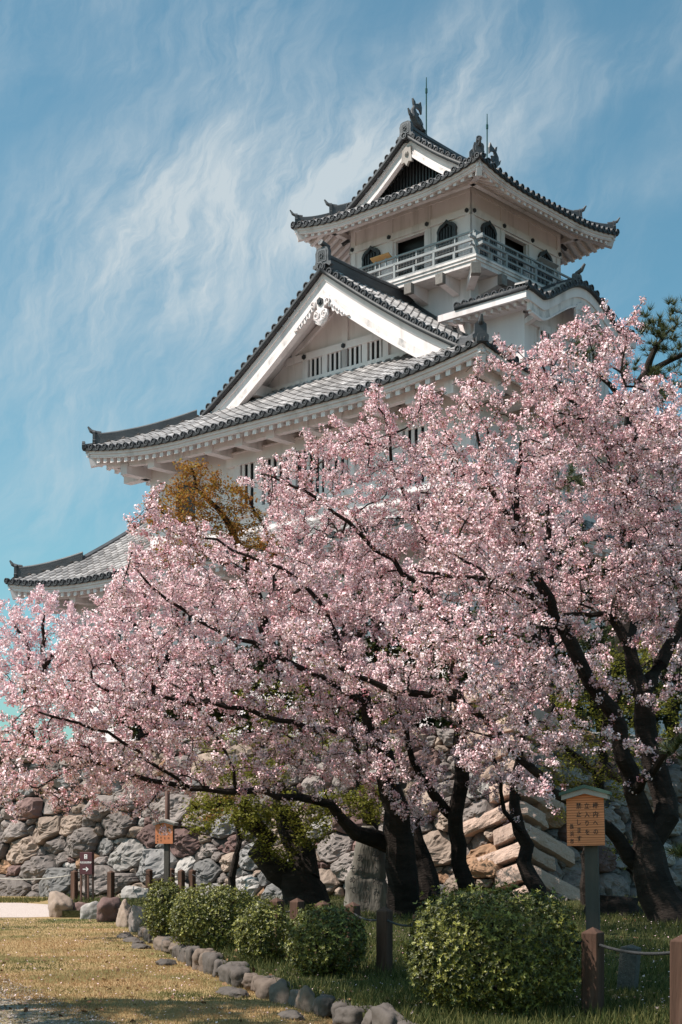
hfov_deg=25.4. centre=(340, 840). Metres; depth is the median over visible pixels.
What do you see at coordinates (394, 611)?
cherry tree
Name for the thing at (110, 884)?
fence post
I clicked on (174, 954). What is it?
kerb stone
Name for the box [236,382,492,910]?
cherry tree
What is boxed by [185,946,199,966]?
kerb stone
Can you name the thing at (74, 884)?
fence post
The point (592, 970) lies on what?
fence post
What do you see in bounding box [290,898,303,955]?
fence post
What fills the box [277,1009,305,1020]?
flat stone
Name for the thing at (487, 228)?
window
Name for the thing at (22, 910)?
gravel path
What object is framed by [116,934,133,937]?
flat stone
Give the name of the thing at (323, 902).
fence post
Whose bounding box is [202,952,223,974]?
kerb stone
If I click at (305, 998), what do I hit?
kerb stone
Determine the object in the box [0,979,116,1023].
pebbles
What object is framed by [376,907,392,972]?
fence post
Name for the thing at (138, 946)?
flat stone
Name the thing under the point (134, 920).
edging rock
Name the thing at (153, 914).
clipped bush
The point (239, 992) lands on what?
flat stone
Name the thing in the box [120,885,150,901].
loose stone
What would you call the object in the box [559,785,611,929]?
notice board
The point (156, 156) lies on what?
sky
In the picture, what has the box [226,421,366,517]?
window
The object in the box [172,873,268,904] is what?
rope
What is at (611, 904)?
stone block
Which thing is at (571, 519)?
cherry tree
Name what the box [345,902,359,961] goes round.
fence post
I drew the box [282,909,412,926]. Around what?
rope
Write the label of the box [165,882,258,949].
clipped bush
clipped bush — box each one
[138,876,189,939]
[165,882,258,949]
[230,897,293,962]
[278,901,373,977]
[399,880,581,1016]
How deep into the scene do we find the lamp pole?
38.95 m
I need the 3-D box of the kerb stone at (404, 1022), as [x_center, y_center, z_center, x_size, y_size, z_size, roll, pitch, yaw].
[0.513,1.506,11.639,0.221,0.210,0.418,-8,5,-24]
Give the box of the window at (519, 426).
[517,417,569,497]
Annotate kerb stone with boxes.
[138,927,143,937]
[145,929,147,941]
[147,930,156,942]
[153,936,170,950]
[161,936,176,951]
[162,940,173,952]
[168,942,179,953]
[172,944,177,957]
[176,944,187,962]
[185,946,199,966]
[192,948,213,970]
[198,950,216,971]
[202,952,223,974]
[212,959,226,977]
[218,961,249,981]
[226,963,243,984]
[229,966,249,987]
[241,973,257,989]
[251,974,263,991]
[254,977,280,998]
[269,978,292,1003]
[288,989,298,1007]
[296,985,314,1012]
[314,995,335,1016]
[331,1000,350,1020]
[332,1005,371,1023]
[361,1008,371,1023]
[371,1002,405,1023]
[397,1020,414,1023]
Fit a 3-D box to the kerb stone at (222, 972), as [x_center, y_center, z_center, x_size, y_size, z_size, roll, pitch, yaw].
[-1.199,1.502,17.093,0.306,0.264,0.424,-8,7,-29]
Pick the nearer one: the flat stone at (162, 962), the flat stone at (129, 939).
the flat stone at (162, 962)
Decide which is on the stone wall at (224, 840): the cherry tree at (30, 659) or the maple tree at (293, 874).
the cherry tree at (30, 659)
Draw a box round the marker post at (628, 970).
[616,944,640,990]
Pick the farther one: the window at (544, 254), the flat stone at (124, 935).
the window at (544, 254)
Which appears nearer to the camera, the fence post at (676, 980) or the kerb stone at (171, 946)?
the fence post at (676, 980)
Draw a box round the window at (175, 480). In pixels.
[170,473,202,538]
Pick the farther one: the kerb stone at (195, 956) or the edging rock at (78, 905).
the edging rock at (78, 905)
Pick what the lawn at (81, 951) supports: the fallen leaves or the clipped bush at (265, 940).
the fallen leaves
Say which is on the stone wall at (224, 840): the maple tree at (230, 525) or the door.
the maple tree at (230, 525)
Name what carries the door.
in the castle
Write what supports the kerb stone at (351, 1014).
on the lawn at (81, 951)
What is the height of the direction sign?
1.366 m
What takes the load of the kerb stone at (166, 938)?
on the lawn at (81, 951)
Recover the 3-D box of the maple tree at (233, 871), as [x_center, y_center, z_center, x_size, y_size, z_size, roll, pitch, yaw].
[-2.903,0.104,35.564,1.599,2.498,1.879,0,0,0]
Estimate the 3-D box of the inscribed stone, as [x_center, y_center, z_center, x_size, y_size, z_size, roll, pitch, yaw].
[0.523,0.629,30.482,0.941,1.841,0.634,0,0,0]
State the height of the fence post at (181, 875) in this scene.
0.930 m
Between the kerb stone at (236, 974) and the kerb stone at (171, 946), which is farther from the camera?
the kerb stone at (171, 946)
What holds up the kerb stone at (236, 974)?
on the lawn at (81, 951)
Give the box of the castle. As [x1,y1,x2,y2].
[4,77,681,742]
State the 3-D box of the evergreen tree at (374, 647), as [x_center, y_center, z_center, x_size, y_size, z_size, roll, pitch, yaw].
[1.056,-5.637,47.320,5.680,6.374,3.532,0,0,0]
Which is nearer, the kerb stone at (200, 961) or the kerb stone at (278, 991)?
the kerb stone at (278, 991)
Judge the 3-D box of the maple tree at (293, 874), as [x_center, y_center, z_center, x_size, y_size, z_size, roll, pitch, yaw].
[-1.178,0.017,33.385,4.722,3.920,3.290,0,0,0]
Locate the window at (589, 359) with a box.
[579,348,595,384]
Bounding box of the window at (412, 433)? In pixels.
[396,418,436,495]
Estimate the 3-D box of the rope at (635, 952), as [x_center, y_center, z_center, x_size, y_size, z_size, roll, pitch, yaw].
[2.460,0.875,12.564,0.919,0.077,6.768,0,0,-36]
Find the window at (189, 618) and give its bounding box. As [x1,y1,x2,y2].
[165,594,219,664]
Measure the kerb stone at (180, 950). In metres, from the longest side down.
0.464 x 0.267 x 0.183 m
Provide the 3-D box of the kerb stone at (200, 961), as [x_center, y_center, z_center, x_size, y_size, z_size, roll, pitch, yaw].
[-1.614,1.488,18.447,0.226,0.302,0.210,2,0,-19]
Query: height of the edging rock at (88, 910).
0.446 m
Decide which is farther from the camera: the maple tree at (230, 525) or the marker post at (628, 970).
the maple tree at (230, 525)
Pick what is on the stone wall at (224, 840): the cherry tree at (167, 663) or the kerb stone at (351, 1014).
the cherry tree at (167, 663)
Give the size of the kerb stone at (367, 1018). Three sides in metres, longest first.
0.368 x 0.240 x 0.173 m
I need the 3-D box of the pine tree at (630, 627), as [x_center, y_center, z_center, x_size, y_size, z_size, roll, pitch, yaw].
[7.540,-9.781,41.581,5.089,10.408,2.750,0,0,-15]
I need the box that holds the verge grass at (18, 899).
[0,894,48,902]
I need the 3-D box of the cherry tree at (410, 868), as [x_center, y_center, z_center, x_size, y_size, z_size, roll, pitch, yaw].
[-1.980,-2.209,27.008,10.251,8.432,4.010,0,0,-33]
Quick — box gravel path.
[0,903,48,916]
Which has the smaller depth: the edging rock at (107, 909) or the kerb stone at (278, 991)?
the kerb stone at (278, 991)
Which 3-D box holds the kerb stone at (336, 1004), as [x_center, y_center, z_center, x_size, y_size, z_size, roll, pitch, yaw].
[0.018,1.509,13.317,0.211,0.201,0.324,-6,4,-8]
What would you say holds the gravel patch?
on the lawn at (81, 951)
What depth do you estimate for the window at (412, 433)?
56.62 m
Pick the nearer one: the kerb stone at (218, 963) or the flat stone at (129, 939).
the kerb stone at (218, 963)
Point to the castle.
(438, 265)
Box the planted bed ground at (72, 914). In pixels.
[62,897,680,1023]
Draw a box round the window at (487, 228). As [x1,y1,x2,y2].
[480,220,497,261]
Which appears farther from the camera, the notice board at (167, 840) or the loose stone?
the notice board at (167, 840)
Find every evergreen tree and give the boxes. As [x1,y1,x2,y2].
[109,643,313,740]
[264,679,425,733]
[287,563,461,722]
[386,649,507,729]
[433,500,613,709]
[507,624,681,732]
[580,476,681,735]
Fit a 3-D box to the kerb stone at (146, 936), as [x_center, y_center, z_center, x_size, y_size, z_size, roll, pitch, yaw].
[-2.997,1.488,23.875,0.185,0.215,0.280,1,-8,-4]
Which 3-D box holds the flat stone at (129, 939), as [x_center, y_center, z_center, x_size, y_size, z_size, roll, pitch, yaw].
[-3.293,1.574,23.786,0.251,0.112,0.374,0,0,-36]
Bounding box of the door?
[399,255,414,275]
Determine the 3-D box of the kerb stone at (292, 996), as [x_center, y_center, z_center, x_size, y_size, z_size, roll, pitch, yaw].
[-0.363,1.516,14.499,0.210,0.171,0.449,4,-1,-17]
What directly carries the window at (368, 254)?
in the castle
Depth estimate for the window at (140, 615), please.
67.88 m
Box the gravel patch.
[0,999,96,1023]
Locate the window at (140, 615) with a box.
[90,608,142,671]
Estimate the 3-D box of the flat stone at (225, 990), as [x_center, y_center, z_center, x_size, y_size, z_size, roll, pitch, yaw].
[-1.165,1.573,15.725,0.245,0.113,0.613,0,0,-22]
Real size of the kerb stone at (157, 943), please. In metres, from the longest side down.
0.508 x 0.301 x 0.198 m
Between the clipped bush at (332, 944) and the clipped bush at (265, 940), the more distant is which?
the clipped bush at (265, 940)
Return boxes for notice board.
[152,819,178,895]
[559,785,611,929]
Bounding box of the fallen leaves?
[0,916,651,1021]
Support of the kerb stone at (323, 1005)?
on the lawn at (81, 951)
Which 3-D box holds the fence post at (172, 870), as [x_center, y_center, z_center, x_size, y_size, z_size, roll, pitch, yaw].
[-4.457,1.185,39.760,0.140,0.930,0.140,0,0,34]
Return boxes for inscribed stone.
[344,826,387,915]
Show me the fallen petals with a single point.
(262, 969)
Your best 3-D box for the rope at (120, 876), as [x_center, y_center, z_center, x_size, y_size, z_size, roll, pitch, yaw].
[-5.284,0.875,39.050,1.094,0.072,5.419,0,0,16]
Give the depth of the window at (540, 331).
63.30 m
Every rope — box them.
[0,875,70,879]
[76,873,160,877]
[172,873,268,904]
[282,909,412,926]
[427,924,669,955]
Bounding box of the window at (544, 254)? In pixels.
[537,249,552,285]
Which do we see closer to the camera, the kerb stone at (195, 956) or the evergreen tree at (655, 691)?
the kerb stone at (195, 956)
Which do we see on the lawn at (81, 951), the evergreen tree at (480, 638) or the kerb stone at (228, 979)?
the kerb stone at (228, 979)
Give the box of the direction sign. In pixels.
[80,852,93,902]
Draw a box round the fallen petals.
[0,912,669,1023]
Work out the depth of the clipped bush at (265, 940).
17.72 m
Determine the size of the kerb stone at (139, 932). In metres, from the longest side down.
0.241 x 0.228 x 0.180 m
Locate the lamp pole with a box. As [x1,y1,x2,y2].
[162,724,172,819]
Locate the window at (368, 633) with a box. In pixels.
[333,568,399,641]
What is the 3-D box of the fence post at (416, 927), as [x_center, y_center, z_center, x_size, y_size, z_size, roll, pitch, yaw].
[0.827,1.185,15.558,0.140,0.930,0.140,0,0,35]
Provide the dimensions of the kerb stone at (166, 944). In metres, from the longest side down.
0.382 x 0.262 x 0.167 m
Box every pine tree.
[536,295,681,668]
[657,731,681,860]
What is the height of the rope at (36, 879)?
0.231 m
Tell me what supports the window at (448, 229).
in the castle
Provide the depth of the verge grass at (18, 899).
39.62 m
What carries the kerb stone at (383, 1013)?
on the lawn at (81, 951)
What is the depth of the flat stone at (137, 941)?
23.12 m
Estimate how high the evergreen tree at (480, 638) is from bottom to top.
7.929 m
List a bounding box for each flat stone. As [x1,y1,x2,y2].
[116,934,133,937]
[123,937,139,942]
[131,943,150,948]
[132,940,144,943]
[155,958,176,965]
[215,986,235,995]
[229,988,248,997]
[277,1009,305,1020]
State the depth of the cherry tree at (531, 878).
30.59 m
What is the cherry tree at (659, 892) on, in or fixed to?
on the planted bed ground at (72, 914)
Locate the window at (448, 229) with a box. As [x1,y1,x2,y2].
[437,220,457,263]
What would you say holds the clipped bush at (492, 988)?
on the planted bed ground at (72, 914)
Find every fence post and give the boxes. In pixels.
[71,870,77,901]
[107,871,114,897]
[146,869,152,901]
[170,868,174,889]
[178,869,184,891]
[189,869,195,897]
[269,897,283,947]
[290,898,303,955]
[315,901,329,952]
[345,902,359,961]
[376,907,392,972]
[413,912,429,977]
[581,927,603,1015]
[670,935,681,1023]
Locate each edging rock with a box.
[48,891,73,917]
[73,902,86,909]
[80,901,98,918]
[96,897,121,921]
[116,899,131,926]
[128,905,147,931]
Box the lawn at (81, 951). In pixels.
[0,896,332,1023]
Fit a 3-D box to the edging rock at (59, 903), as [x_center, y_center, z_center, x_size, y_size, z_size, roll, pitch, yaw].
[-5.867,1.392,31.602,0.513,0.680,0.829,0,0,-32]
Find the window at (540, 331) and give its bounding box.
[537,327,554,367]
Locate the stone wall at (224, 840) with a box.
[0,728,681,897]
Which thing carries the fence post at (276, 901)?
on the planted bed ground at (72, 914)
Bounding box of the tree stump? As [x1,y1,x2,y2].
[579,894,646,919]
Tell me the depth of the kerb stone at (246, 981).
16.01 m
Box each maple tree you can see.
[138,456,285,679]
[179,755,381,908]
[184,795,242,890]
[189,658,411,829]
[471,630,681,907]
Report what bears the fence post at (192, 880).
on the planted bed ground at (72, 914)
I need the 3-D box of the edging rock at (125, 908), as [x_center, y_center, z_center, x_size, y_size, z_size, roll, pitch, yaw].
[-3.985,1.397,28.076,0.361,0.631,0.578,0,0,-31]
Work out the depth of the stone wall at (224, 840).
40.67 m
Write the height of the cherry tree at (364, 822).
5.927 m
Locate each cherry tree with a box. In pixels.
[0,482,485,918]
[0,583,116,744]
[55,560,253,740]
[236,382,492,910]
[236,532,456,729]
[275,296,681,925]
[441,432,681,717]
[464,562,613,907]
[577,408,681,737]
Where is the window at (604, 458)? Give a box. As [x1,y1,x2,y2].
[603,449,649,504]
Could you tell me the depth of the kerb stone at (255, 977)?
15.76 m
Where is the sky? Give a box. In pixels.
[0,0,681,745]
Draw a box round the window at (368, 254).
[362,246,380,276]

